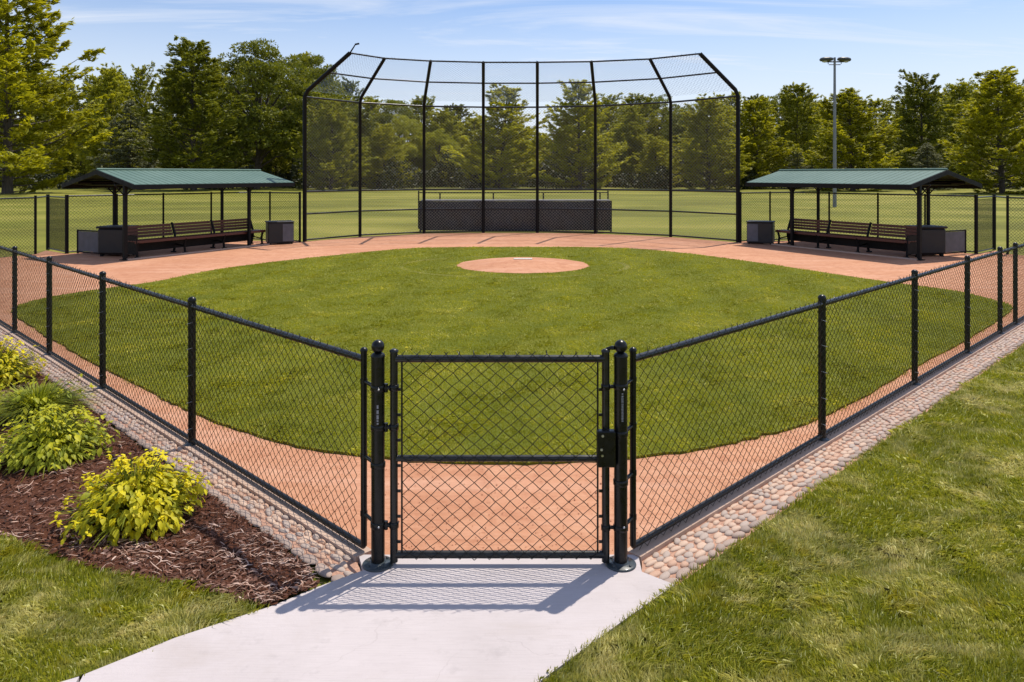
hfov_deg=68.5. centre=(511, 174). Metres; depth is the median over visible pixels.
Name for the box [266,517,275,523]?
cobble
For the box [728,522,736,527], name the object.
cobble
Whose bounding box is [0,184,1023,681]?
ground
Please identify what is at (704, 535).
cobble
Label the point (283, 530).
cobble
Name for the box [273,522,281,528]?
cobble
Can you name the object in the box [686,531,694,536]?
cobble
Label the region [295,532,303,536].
cobble
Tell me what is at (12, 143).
woodland tree
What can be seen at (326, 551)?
cobble
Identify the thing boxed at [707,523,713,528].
cobble
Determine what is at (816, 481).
cobble
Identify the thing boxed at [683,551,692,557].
cobble
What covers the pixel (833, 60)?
floodlight pole
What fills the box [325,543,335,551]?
cobble
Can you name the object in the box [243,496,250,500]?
cobble
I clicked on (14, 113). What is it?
woodland tree
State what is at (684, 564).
cobble
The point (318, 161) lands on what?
woodland tree
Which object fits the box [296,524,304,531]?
cobble
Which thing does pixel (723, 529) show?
cobble
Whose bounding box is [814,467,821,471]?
cobble
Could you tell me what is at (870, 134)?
woodland tree
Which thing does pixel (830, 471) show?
cobble
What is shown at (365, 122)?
woodland tree
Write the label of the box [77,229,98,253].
screen panel
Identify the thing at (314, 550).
cobble
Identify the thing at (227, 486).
cobble
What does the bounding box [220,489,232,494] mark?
cobble
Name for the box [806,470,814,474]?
cobble
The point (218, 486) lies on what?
cobble
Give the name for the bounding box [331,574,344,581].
cobble
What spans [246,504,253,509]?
cobble
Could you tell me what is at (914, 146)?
woodland tree
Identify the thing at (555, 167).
woodland tree
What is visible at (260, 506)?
cobble
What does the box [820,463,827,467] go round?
cobble
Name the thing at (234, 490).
cobble
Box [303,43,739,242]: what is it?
backstop
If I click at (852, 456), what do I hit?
cobble
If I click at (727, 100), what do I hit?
woodland tree
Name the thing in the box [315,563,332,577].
cobble
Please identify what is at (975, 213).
dugout fence
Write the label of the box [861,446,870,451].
cobble
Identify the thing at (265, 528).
cobble
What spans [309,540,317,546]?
cobble
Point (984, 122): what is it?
maple tree
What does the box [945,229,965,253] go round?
screen panel
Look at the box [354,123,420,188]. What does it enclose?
maple tree
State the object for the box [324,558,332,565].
cobble
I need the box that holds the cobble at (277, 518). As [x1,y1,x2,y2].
[272,514,281,521]
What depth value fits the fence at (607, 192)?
31.18 m
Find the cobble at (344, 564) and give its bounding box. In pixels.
[339,561,347,568]
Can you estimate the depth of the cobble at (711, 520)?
4.87 m
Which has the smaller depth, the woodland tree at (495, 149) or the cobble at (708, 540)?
the cobble at (708, 540)
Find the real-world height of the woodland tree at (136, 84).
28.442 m
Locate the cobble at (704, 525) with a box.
[700,522,708,528]
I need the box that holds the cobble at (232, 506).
[226,503,239,509]
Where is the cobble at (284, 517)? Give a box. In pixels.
[280,515,289,519]
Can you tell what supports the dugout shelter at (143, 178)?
on the clay infield
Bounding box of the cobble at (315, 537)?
[312,534,319,540]
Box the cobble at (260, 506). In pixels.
[253,503,264,509]
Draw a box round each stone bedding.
[0,333,360,575]
[642,332,1022,584]
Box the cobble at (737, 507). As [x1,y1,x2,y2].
[732,505,743,510]
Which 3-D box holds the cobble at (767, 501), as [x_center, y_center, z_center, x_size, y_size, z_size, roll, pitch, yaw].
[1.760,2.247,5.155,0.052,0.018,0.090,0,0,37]
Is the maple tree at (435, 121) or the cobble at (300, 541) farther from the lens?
the maple tree at (435, 121)
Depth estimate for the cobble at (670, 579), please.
4.14 m
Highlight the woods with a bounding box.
[16,119,994,184]
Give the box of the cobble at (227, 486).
[223,483,233,488]
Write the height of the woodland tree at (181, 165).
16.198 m
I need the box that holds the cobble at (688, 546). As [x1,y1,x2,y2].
[684,543,693,550]
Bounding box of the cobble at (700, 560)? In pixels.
[695,555,708,564]
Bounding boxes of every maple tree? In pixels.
[0,0,118,193]
[70,62,147,171]
[287,91,378,189]
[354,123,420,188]
[415,107,474,184]
[441,84,550,187]
[524,79,630,188]
[604,105,653,186]
[632,135,683,187]
[657,92,755,189]
[710,96,813,188]
[758,81,846,172]
[794,87,917,190]
[924,77,1003,178]
[936,66,1023,193]
[1008,125,1023,182]
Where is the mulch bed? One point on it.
(13, 479)
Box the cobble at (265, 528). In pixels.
[260,526,272,535]
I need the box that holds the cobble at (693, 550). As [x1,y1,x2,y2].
[688,548,697,552]
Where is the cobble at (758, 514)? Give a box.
[753,511,765,517]
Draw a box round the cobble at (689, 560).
[686,557,694,563]
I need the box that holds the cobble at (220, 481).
[217,479,224,483]
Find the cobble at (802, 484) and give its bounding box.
[796,482,806,486]
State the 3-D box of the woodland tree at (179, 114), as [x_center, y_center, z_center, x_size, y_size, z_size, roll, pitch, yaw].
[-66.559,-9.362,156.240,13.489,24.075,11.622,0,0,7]
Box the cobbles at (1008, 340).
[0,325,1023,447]
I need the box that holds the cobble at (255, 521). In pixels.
[246,517,261,526]
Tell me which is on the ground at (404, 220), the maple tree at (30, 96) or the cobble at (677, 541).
the maple tree at (30, 96)
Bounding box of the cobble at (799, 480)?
[794,478,805,482]
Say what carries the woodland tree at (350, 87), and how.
on the ground at (404, 220)
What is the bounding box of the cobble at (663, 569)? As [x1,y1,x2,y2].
[660,566,668,572]
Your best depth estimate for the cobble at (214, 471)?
5.68 m
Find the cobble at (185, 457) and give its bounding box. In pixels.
[181,455,188,459]
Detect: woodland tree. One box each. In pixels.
[0,56,26,153]
[0,73,71,149]
[0,117,25,185]
[19,113,62,173]
[34,71,84,172]
[49,113,95,176]
[67,73,105,169]
[85,69,144,141]
[96,113,149,166]
[112,61,163,148]
[142,113,188,167]
[150,64,180,117]
[160,84,212,151]
[170,116,216,168]
[206,113,277,171]
[222,57,262,163]
[241,77,291,175]
[245,109,291,177]
[284,114,340,179]
[287,51,319,180]
[317,75,353,158]
[334,76,365,159]
[338,110,380,186]
[353,95,387,160]
[368,99,427,166]
[374,114,427,168]
[407,95,449,180]
[418,128,460,183]
[437,148,492,185]
[442,103,477,145]
[454,116,494,165]
[480,119,520,154]
[487,154,541,177]
[490,126,548,170]
[526,133,560,161]
[535,152,576,184]
[548,122,585,159]
[554,103,619,148]
[573,140,619,186]
[576,92,623,172]
[605,93,668,172]
[608,125,659,185]
[639,94,680,154]
[659,103,716,185]
[660,123,705,186]
[694,101,741,165]
[716,91,744,166]
[728,93,777,167]
[740,127,787,171]
[755,89,817,161]
[784,123,831,168]
[798,102,864,147]
[823,96,873,168]
[824,119,862,167]
[849,130,906,168]
[861,97,913,161]
[885,93,922,151]
[898,120,931,167]
[905,89,956,133]
[923,82,1003,155]
[987,117,1016,165]
[1002,79,1023,127]
[1005,90,1023,133]
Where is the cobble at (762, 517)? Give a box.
[758,514,768,521]
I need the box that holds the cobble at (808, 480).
[804,478,812,483]
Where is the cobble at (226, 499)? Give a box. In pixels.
[218,495,230,504]
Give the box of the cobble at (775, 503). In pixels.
[770,500,779,505]
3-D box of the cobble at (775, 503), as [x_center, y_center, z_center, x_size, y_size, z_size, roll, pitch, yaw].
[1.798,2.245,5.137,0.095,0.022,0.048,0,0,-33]
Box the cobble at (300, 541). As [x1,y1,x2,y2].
[296,539,306,543]
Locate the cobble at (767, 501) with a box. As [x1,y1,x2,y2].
[764,499,771,504]
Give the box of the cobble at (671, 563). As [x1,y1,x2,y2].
[667,560,676,567]
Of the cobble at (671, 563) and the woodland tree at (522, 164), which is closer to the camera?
the cobble at (671, 563)
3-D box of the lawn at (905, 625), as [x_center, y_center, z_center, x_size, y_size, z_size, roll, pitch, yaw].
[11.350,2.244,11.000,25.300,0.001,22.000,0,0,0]
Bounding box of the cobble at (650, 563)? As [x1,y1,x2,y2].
[645,560,656,566]
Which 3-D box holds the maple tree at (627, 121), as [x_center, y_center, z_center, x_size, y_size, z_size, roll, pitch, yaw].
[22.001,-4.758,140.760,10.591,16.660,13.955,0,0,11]
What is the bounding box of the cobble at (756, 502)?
[753,500,761,504]
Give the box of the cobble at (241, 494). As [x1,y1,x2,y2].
[235,492,244,497]
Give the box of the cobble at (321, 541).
[317,539,325,544]
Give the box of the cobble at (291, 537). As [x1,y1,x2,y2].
[286,533,296,540]
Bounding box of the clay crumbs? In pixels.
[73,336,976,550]
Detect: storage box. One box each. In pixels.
[265,220,294,244]
[746,220,774,244]
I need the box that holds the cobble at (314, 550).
[308,547,318,553]
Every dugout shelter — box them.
[61,168,294,260]
[745,168,981,260]
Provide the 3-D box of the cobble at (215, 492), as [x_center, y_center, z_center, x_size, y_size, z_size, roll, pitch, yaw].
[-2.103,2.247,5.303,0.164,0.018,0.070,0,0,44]
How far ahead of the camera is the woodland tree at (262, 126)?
154.77 m
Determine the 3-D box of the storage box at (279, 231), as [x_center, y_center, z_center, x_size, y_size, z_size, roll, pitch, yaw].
[-7.590,1.891,24.550,0.840,0.738,0.660,0,0,-26]
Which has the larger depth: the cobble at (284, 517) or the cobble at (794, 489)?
the cobble at (794, 489)
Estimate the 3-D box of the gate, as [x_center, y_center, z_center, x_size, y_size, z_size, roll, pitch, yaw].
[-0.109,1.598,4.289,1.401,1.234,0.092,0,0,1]
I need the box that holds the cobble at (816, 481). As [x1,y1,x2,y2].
[814,478,822,484]
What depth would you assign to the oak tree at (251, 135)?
113.10 m
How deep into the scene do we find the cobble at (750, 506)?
5.07 m
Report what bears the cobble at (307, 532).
on the stone bedding at (353, 566)
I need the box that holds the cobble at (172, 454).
[167,451,175,456]
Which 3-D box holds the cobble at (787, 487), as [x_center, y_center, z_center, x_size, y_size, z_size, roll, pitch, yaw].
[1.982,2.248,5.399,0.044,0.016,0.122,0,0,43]
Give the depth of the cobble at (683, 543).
4.56 m
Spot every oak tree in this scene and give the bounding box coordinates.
[122,35,254,190]
[174,38,322,188]
[271,53,357,171]
[871,68,967,171]
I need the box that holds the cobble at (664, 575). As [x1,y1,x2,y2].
[659,571,669,579]
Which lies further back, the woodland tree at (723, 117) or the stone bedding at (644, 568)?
the woodland tree at (723, 117)
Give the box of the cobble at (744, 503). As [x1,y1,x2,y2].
[741,501,749,506]
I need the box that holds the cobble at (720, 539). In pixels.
[715,536,727,543]
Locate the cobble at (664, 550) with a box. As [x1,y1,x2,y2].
[660,548,669,554]
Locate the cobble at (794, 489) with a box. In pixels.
[790,487,799,492]
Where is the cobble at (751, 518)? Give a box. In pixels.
[747,515,756,521]
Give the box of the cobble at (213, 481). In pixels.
[208,479,217,484]
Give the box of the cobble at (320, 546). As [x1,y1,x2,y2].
[315,543,324,549]
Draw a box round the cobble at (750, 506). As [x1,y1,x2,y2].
[746,503,753,508]
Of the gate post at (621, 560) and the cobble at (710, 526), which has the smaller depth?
the gate post at (621, 560)
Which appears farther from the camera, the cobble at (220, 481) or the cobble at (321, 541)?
the cobble at (220, 481)
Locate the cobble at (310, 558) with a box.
[300,554,318,564]
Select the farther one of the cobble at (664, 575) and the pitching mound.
the pitching mound
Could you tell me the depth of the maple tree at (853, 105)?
102.75 m
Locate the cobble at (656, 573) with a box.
[649,570,660,576]
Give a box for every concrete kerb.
[0,324,370,564]
[627,320,1023,565]
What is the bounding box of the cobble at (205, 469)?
[201,467,208,472]
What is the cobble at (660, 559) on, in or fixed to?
on the stone bedding at (644, 568)
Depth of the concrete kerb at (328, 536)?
5.61 m
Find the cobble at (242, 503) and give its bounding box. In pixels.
[238,500,246,506]
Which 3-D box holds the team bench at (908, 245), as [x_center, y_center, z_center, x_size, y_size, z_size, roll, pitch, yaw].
[9.838,1.829,22.326,0.669,0.881,4.650,0,0,-27]
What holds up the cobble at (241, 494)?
on the stone bedding at (353, 566)
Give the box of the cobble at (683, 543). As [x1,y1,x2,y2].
[678,541,687,546]
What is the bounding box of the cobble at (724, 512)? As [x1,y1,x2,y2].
[721,510,727,516]
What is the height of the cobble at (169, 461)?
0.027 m
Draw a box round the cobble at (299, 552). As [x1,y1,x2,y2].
[291,548,304,556]
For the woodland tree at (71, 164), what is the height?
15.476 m
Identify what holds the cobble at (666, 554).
on the stone bedding at (644, 568)
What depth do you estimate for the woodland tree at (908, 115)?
163.72 m
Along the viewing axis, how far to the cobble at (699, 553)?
4.43 m
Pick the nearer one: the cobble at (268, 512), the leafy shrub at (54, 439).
the cobble at (268, 512)
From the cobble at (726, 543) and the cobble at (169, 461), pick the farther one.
the cobble at (169, 461)
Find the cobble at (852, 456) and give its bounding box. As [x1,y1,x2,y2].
[848,454,858,458]
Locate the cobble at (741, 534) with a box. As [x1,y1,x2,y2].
[732,531,744,538]
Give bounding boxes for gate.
[370,346,614,562]
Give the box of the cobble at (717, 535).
[713,532,722,538]
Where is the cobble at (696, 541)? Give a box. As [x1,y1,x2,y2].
[694,538,701,544]
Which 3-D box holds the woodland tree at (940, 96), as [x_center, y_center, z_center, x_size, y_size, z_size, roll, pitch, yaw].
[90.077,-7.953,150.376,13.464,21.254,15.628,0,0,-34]
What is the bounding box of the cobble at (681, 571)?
[676,567,690,579]
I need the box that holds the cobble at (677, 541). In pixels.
[674,538,680,544]
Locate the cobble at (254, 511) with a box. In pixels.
[250,508,258,513]
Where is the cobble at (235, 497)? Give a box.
[229,494,240,500]
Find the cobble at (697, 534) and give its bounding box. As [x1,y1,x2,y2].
[694,531,703,537]
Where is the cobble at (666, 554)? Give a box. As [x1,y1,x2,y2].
[663,551,670,557]
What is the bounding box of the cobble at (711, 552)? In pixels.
[707,550,717,557]
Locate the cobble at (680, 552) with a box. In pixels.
[674,549,685,556]
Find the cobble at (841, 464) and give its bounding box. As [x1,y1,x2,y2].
[837,462,845,466]
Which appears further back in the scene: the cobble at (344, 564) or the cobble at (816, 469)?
the cobble at (816, 469)
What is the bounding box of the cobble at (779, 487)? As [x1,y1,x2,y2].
[774,485,784,489]
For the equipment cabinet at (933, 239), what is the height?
0.830 m
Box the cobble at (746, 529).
[740,525,750,532]
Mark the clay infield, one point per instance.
(868, 265)
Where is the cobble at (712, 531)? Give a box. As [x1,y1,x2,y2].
[706,528,718,533]
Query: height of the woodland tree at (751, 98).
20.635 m
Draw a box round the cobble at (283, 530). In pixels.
[278,528,288,532]
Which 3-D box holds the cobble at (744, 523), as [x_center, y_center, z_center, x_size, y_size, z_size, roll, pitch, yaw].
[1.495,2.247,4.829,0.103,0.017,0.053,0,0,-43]
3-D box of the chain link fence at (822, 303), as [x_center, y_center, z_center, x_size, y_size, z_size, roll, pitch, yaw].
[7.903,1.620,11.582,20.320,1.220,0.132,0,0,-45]
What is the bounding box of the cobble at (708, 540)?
[705,537,712,542]
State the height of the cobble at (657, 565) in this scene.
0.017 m
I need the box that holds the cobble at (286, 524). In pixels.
[282,520,290,527]
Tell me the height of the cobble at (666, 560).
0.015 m
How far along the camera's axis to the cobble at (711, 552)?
4.43 m
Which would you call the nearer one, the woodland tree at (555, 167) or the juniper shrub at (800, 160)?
the juniper shrub at (800, 160)
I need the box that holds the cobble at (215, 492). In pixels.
[207,489,220,496]
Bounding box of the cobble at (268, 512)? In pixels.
[265,508,272,516]
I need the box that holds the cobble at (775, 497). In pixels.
[771,494,779,499]
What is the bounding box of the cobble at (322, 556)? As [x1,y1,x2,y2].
[314,553,326,559]
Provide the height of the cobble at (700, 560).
0.026 m
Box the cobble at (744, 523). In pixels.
[739,521,748,526]
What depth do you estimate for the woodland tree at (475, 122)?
155.47 m
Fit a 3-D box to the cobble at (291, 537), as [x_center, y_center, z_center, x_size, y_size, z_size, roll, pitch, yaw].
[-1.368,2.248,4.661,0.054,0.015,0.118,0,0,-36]
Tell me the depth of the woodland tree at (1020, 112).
158.89 m
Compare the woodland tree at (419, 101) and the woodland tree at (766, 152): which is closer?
the woodland tree at (766, 152)
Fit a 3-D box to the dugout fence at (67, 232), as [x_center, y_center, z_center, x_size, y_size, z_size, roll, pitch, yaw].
[-10.334,1.419,23.912,6.734,1.681,1.888,0,0,-32]
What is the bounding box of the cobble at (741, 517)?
[738,515,745,520]
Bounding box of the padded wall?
[419,199,611,231]
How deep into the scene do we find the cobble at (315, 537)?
4.64 m
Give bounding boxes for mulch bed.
[0,348,318,604]
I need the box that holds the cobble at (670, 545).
[667,543,674,548]
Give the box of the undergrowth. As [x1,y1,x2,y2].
[0,146,1023,189]
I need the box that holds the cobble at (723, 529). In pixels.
[719,526,729,532]
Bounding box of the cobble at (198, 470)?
[193,468,203,473]
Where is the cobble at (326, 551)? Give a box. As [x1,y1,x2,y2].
[320,549,331,554]
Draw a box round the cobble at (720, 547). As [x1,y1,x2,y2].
[715,543,725,551]
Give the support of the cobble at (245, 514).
on the stone bedding at (353, 566)
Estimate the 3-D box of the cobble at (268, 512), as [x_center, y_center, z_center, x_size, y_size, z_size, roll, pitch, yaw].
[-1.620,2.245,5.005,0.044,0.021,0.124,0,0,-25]
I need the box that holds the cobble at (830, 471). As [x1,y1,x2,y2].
[828,469,834,475]
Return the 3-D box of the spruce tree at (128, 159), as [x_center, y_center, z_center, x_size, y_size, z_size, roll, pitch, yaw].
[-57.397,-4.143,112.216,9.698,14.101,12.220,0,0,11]
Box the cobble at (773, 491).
[770,489,777,494]
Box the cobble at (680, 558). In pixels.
[676,555,684,562]
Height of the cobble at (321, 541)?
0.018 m
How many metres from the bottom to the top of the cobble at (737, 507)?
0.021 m
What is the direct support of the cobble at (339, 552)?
on the stone bedding at (353, 566)
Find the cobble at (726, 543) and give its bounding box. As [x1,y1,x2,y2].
[722,539,736,546]
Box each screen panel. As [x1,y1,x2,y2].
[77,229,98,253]
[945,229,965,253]
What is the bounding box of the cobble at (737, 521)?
[734,519,741,524]
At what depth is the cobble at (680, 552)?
4.45 m
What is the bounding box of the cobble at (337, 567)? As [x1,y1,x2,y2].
[330,564,344,571]
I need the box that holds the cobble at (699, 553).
[694,550,705,558]
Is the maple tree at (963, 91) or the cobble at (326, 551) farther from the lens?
the maple tree at (963, 91)
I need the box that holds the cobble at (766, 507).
[762,505,771,510]
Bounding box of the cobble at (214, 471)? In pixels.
[210,468,218,473]
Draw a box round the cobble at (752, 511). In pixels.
[749,509,756,513]
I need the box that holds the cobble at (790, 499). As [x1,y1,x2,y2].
[786,496,794,503]
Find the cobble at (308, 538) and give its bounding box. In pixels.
[300,536,312,540]
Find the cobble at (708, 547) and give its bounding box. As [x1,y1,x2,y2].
[703,542,714,551]
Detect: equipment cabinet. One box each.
[96,225,137,256]
[905,225,947,256]
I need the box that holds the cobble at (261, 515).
[256,512,265,518]
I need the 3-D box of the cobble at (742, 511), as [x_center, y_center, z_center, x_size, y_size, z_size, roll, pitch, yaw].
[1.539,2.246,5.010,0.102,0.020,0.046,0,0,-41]
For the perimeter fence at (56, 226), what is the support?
on the ground at (404, 220)
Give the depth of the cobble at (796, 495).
5.26 m
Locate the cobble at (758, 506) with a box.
[753,503,765,509]
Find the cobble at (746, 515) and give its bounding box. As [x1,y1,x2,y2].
[743,513,751,517]
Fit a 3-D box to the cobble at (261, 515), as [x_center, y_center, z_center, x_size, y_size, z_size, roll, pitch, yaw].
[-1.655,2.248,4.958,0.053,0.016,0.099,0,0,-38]
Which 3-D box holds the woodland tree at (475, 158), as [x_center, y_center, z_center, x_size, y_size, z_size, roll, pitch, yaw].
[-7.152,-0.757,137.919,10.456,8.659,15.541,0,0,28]
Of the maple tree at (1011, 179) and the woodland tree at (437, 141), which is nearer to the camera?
the maple tree at (1011, 179)
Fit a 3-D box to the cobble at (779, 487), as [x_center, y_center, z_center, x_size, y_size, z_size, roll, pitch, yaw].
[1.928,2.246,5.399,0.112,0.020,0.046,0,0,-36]
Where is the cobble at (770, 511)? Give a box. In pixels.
[766,509,780,514]
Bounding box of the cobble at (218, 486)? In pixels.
[214,484,224,488]
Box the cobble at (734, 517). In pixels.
[729,514,737,519]
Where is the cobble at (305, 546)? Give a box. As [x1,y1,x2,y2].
[300,543,310,548]
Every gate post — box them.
[360,340,392,571]
[605,340,636,571]
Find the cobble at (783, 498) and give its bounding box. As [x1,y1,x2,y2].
[780,495,788,501]
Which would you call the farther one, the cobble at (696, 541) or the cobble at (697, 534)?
the cobble at (697, 534)
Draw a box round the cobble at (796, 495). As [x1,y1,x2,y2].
[795,491,804,497]
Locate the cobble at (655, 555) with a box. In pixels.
[652,552,658,557]
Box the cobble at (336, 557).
[330,554,342,561]
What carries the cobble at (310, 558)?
on the stone bedding at (353, 566)
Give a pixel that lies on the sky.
(761, 47)
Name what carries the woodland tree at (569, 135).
on the ground at (404, 220)
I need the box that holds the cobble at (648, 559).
[644,557,653,563]
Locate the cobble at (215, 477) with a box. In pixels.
[210,475,217,480]
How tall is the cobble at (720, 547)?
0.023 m
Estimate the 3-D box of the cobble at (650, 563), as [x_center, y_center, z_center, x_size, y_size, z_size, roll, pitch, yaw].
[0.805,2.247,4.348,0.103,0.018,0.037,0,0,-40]
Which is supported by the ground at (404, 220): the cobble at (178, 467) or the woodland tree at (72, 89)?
the woodland tree at (72, 89)
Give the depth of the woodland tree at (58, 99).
158.17 m
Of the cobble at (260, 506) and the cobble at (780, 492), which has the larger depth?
the cobble at (780, 492)
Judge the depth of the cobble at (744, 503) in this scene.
5.11 m
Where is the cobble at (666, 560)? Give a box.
[663,556,673,563]
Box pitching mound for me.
[456,257,587,272]
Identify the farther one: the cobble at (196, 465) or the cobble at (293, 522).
the cobble at (196, 465)
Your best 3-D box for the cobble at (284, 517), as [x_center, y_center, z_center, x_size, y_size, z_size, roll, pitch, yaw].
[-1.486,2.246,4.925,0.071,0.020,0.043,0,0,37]
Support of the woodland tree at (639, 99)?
on the ground at (404, 220)
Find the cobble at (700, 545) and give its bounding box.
[696,542,705,548]
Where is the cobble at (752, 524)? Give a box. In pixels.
[749,520,760,527]
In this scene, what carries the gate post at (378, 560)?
on the concrete path at (465, 620)
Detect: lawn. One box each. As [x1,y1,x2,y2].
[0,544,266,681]
[545,349,1023,681]
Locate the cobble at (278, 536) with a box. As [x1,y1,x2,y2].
[272,534,283,539]
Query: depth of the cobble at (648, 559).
4.37 m
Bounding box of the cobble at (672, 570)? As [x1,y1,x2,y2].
[668,566,678,574]
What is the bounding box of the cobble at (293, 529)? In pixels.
[290,526,298,532]
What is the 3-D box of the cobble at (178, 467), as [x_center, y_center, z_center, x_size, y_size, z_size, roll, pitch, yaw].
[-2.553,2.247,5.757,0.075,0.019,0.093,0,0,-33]
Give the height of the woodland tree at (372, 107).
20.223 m
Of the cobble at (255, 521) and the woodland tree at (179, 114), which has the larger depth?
the woodland tree at (179, 114)
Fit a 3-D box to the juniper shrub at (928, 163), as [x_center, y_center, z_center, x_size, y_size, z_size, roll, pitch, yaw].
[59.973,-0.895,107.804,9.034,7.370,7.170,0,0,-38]
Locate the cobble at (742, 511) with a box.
[738,508,747,514]
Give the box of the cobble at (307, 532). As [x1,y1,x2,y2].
[304,530,311,536]
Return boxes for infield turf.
[17,247,1011,464]
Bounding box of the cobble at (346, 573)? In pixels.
[343,571,353,576]
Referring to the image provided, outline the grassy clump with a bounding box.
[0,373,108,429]
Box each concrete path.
[62,677,78,681]
[80,555,673,681]
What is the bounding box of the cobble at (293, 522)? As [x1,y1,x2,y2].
[288,520,297,524]
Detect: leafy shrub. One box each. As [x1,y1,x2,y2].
[0,335,47,389]
[0,404,121,477]
[50,446,212,552]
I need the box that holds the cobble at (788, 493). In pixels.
[784,491,792,495]
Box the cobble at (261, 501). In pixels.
[256,499,264,503]
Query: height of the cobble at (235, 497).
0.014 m
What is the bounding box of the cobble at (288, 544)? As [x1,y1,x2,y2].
[278,538,291,549]
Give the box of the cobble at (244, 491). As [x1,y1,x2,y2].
[239,488,249,493]
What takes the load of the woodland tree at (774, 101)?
on the ground at (404, 220)
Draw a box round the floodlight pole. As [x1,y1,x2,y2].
[819,57,850,206]
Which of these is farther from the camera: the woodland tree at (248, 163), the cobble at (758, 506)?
the woodland tree at (248, 163)
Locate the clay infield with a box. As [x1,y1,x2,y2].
[0,233,1023,563]
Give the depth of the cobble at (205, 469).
5.70 m
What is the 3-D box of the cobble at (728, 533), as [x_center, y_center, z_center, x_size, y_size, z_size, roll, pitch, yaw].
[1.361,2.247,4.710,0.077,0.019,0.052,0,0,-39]
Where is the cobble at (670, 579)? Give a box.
[664,578,677,583]
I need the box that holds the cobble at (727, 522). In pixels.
[723,519,732,525]
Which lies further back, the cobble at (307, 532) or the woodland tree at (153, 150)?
the woodland tree at (153, 150)
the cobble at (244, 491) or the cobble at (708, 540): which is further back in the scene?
the cobble at (244, 491)
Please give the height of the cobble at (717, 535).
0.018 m
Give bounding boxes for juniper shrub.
[782,149,814,188]
[906,143,955,190]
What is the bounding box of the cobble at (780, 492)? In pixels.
[776,490,784,495]
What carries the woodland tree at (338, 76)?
on the ground at (404, 220)
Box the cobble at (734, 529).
[731,526,740,532]
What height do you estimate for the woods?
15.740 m
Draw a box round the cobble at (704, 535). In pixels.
[699,532,708,539]
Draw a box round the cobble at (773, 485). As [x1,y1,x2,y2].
[769,483,778,487]
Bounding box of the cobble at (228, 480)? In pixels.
[224,478,232,482]
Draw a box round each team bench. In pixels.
[122,218,265,257]
[775,218,916,257]
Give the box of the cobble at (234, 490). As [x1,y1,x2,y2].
[231,488,238,492]
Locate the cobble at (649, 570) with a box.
[644,567,654,573]
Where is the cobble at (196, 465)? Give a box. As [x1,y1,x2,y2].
[194,463,202,468]
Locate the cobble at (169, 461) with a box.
[165,459,178,466]
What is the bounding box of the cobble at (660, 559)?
[656,556,663,561]
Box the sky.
[1,0,1023,142]
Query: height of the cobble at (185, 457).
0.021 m
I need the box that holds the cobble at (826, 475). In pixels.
[820,473,829,479]
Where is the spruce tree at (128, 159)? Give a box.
[86,99,160,189]
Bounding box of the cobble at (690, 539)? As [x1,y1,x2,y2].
[687,537,694,541]
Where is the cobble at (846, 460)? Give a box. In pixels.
[839,458,851,462]
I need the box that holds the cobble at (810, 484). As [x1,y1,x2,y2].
[806,483,814,488]
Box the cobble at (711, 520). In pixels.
[707,517,714,522]
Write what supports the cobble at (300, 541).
on the stone bedding at (353, 566)
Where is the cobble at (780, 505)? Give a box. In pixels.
[777,502,787,509]
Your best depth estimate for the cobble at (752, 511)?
5.00 m
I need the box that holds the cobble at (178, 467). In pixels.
[174,465,183,470]
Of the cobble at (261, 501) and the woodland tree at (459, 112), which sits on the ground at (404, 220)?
the woodland tree at (459, 112)
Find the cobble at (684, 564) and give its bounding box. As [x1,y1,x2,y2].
[680,561,688,567]
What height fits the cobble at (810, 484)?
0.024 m
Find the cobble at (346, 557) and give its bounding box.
[342,555,351,560]
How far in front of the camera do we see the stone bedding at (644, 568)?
5.22 m
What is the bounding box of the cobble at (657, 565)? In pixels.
[653,562,664,568]
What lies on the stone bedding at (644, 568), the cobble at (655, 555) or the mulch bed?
the cobble at (655, 555)
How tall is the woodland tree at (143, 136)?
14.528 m
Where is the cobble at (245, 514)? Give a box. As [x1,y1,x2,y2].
[235,509,250,518]
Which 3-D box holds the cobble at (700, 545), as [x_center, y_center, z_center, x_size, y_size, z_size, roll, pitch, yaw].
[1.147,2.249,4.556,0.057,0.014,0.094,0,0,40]
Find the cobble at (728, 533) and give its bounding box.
[724,530,732,535]
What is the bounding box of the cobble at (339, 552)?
[335,549,344,556]
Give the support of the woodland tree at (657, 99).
on the ground at (404, 220)
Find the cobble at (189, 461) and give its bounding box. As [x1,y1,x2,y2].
[186,459,195,463]
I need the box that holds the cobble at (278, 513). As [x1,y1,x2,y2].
[274,510,282,516]
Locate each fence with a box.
[0,194,64,255]
[0,244,367,549]
[65,191,300,253]
[418,191,608,228]
[629,242,1023,549]
[739,191,977,253]
[978,194,1023,253]
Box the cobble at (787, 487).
[784,485,792,490]
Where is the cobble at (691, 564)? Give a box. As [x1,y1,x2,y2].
[688,562,698,569]
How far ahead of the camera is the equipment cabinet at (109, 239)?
20.61 m
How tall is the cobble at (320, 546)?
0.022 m
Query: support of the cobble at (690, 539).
on the stone bedding at (644, 568)
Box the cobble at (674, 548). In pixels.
[670,546,681,551]

